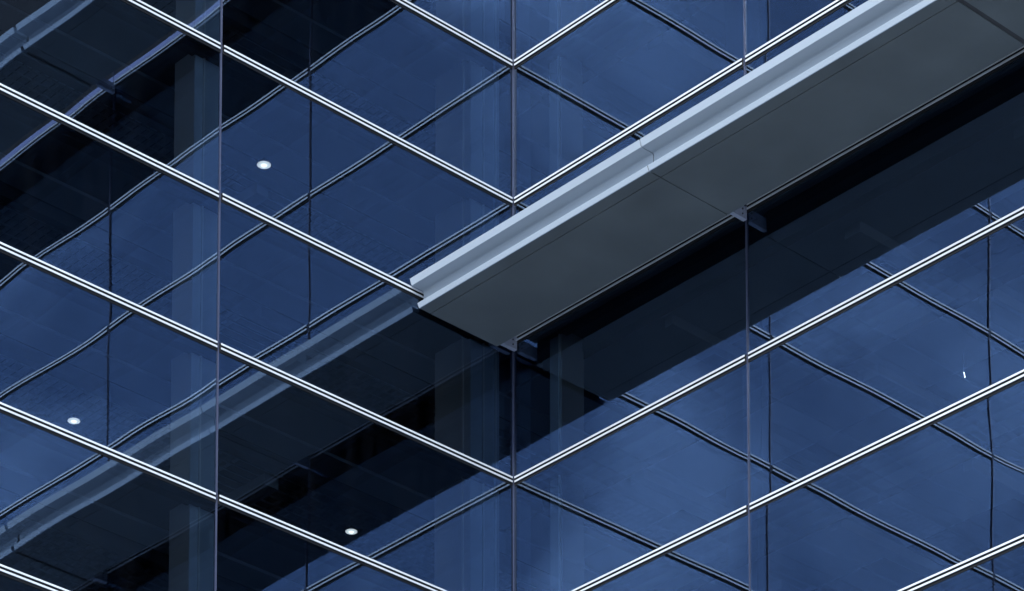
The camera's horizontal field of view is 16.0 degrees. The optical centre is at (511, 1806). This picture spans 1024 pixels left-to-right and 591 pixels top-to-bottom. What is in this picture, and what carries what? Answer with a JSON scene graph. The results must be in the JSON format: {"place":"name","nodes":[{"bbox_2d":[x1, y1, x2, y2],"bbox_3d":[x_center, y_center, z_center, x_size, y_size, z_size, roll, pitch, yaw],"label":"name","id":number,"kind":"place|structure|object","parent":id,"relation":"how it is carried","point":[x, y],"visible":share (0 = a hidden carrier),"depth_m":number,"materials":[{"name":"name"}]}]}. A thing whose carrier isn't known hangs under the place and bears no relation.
{"place":"outdoors","nodes":[
{"label":"outdoors","id":0,"kind":"place"},
{"bbox_2d":[0,0,867,291],"bbox_3d":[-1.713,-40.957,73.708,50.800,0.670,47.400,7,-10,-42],"label":"floor slab","id":1,"kind":"structure","parent":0,"point":[328,176],"depth_m":85.61,"materials":[{"name":"glass"}]},
{"bbox_2d":[256,158,271,168],"bbox_3d":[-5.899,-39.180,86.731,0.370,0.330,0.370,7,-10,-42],"label":"downlight","id":2,"kind":"object","parent":1,"relation":"attached to","point":[264,163],"visible":1,"depth_m":86.67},
{"bbox_2d":[141,0,835,195],"bbox_3d":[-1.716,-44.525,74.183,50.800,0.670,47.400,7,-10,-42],"label":"floor slab","id":3,"kind":"structure","parent":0,"point":[384,64],"depth_m":88.70,"materials":[{"name":"glass"}]},
{"bbox_2d":[407,0,604,58],"bbox_3d":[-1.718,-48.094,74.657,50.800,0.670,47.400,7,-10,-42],"label":"floor slab","id":4,"kind":"structure","parent":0,"point":[532,23],"depth_m":93.17,"materials":[{"name":"glass"}]},
{"bbox_2d":[0,218,1023,590],"bbox_3d":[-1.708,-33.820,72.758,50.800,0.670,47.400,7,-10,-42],"label":"floor slab","id":5,"kind":"structure","parent":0,"point":[890,360],"depth_m":84.72,"materials":[{"name":"glass"}]},
{"bbox_2d":[67,414,80,423],"bbox_3d":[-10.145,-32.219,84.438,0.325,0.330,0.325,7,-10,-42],"label":"downlight","id":6,"kind":"object","parent":5,"relation":"attached to","point":[73,419],"visible":1,"depth_m":84.37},
{"bbox_2d":[169,0,219,590],"bbox_3d":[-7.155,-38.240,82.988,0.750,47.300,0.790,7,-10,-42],"label":"column","id":7,"kind":"structure","parent":5,"relation":"on","point":[193,383],"depth_m":82.12,"materials":[{"name":"glass"}]},
{"bbox_2d":[345,525,357,534],"bbox_3d":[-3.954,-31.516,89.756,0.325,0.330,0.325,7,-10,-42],"label":"downlight","id":8,"kind":"object","parent":5,"relation":"attached to","point":[351,530],"visible":1,"depth_m":89.68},
{"bbox_2d":[0,57,1023,475],"bbox_3d":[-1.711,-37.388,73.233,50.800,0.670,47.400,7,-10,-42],"label":"floor slab","id":9,"kind":"structure","parent":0,"point":[902,197],"depth_m":84.87,"materials":[{"name":"glass"}]},
{"bbox_2d":[0,381,1023,590],"bbox_3d":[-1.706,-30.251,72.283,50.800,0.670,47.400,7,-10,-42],"label":"floor slab","id":10,"kind":"structure","parent":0,"point":[946,493],"depth_m":82.41,"materials":[{"name":"glass"}]},
{"bbox_2d":[0,546,1023,590],"bbox_3d":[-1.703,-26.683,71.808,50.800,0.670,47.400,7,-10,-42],"label":"floor slab","id":11,"kind":"structure","parent":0,"point":[1004,572],"depth_m":77.19,"materials":[{"name":"concrete"}]},
{"bbox_2d":[549,0,583,590],"bbox_3d":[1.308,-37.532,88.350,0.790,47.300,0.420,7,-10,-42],"label":"column","id":12,"kind":"structure","parent":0,"point":[566,352],"depth_m":87.73,"materials":[{"name":"white"}]},
{"label":"ground","id":13,"kind":"structure","parent":0,"visible":0},
{"bbox_3d":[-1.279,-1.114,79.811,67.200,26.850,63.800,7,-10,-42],"label":"podium","id":14,"kind":"structure","parent":13,"relation":"on","visible":0},
{"bbox_2d":[0,0,512,590],"bbox_3d":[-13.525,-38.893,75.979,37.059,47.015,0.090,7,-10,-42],"label":"glass facade","id":15,"kind":"structure","parent":14,"relation":"on","point":[218,196],"depth_m":82.33,"materials":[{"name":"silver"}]},
{"bbox_2d":[511,0,515,590],"bbox_3d":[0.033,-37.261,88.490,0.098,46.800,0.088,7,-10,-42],"label":"corner post","id":16,"kind":"object","parent":15,"relation":"attached to","point":[513,213],"depth_m":88.16,"materials":[{"name":"grey metal"}]},
{"bbox_2d":[434,0,498,590],"bbox_3d":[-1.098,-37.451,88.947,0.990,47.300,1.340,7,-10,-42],"label":"column","id":17,"kind":"structure","parent":14,"relation":"on","point":[467,371],"depth_m":88.33,"materials":[{"name":"glass"}]},
{"bbox_2d":[514,0,1023,590],"bbox_3d":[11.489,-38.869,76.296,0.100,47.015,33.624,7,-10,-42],"label":"glass facade","id":18,"kind":"structure","parent":14,"relation":"on","point":[744,62],"depth_m":81.98,"materials":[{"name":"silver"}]},
{"bbox_2d":[410,0,1023,350],"bbox_3d":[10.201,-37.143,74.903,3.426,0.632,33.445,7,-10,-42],"label":"sunshade canopy","id":19,"kind":"object","parent":18,"relation":"attached to","point":[840,83],"visible":1,"depth_m":80.12,"materials":[{"name":"silver metal"}]}
]}

